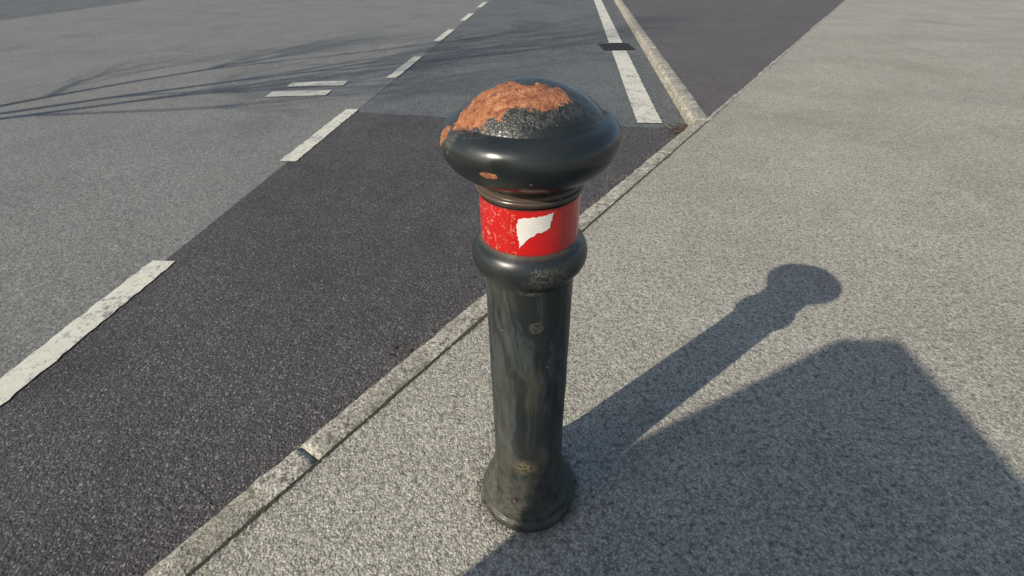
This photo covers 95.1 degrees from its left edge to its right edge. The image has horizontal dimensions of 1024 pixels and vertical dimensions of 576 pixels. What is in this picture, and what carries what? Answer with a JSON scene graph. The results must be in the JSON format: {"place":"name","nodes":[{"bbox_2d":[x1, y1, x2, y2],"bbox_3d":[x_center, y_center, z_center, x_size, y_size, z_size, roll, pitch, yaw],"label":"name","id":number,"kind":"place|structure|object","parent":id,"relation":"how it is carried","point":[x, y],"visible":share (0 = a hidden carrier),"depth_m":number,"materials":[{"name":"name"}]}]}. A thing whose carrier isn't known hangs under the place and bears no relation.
{"place":"outdoors","nodes":[
{"label":"outdoors","id":0,"kind":"place"},
{"bbox_2d":[0,0,489,377],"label":"opposite lane","id":1,"kind":"structure","parent":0,"point":[135,137],"depth_m":4.31,"materials":[{"name":"grey asphalt"}]},
{"bbox_2d":[0,0,687,127],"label":"road","id":2,"kind":"structure","parent":0,"point":[489,43],"depth_m":6.23,"materials":[{"name":"grey asphalt"}]},
{"bbox_2d":[0,0,661,404],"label":"road markings","id":3,"kind":"object","parent":2,"relation":"on","point":[42,358],"visible":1,"depth_m":2.19,"materials":[{"name":"paint"}]},
{"bbox_2d":[0,112,683,575],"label":"parking bay surface","id":4,"kind":"object","parent":2,"relation":"on","point":[318,280],"visible":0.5,"depth_m":1.75,"materials":[{"name":"grey asphalt"}]},
{"bbox_2d":[102,131,674,575],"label":"gutter grit","id":5,"kind":"object","parent":4,"relation":"on","point":[320,407],"visible":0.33,"depth_m":1.43,"materials":[{"name":"grey gravel"}]},
{"bbox_2d":[389,121,686,355],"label":"leaf litter","id":6,"kind":"object","parent":4,"relation":"on","point":[410,350],"visible":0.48,"depth_m":3.64,"materials":[{"name":"brown plant"}]},
{"bbox_2d":[144,120,705,575],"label":"kerb","id":7,"kind":"structure","parent":2,"relation":"on","point":[208,538],"depth_m":1.33,"materials":[{"name":"concrete"}]},
{"bbox_2d":[186,119,709,575],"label":"joint moss","id":8,"kind":"object","parent":7,"relation":"on","point":[284,491],"visible":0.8,"depth_m":1.33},
{"bbox_2d":[598,43,634,50],"bbox_3d":[1.512,-3.500,6.788,0.440,0.014,0.500,-1,36,0],"label":"drain grate","id":9,"kind":"object","parent":2,"relation":"on","point":[614,46],"visible":1,"depth_m":6.77,"materials":[{"name":"metal"}]},
{"bbox_2d":[614,0,708,125],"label":"kerb","id":10,"kind":"structure","parent":2,"relation":"on","point":[686,104],"depth_m":4.93,"materials":[{"name":"concrete"}]},
{"bbox_2d":[190,0,1023,575],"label":"pavement","id":11,"kind":"structure","parent":0,"point":[796,332],"depth_m":1.50,"materials":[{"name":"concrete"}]},
{"bbox_2d":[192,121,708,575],"bbox_3d":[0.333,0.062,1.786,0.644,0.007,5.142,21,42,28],"label":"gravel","id":12,"kind":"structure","parent":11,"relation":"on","point":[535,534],"depth_m":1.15,"materials":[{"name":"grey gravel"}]},
{"bbox_2d":[438,76,622,532],"bbox_3d":[0.033,0.123,0.908,0.258,0.987,0.258,-1,36,0],"label":"bollard","id":13,"kind":"object","parent":11,"relation":"on","point":[529,156],"visible":1,"depth_m":0.69,"materials":[{"name":"metal"}]},
{"bbox_2d":[708,0,845,118],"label":"edging","id":14,"kind":"object","parent":11,"relation":"part of","point":[721,107],"visible":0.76,"depth_m":4.96,"materials":[{"name":"concrete"}]},
{"bbox_2d":[622,0,844,116],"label":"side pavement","id":15,"kind":"structure","parent":0,"point":[716,54],"depth_m":7.05,"materials":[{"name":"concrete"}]}
]}

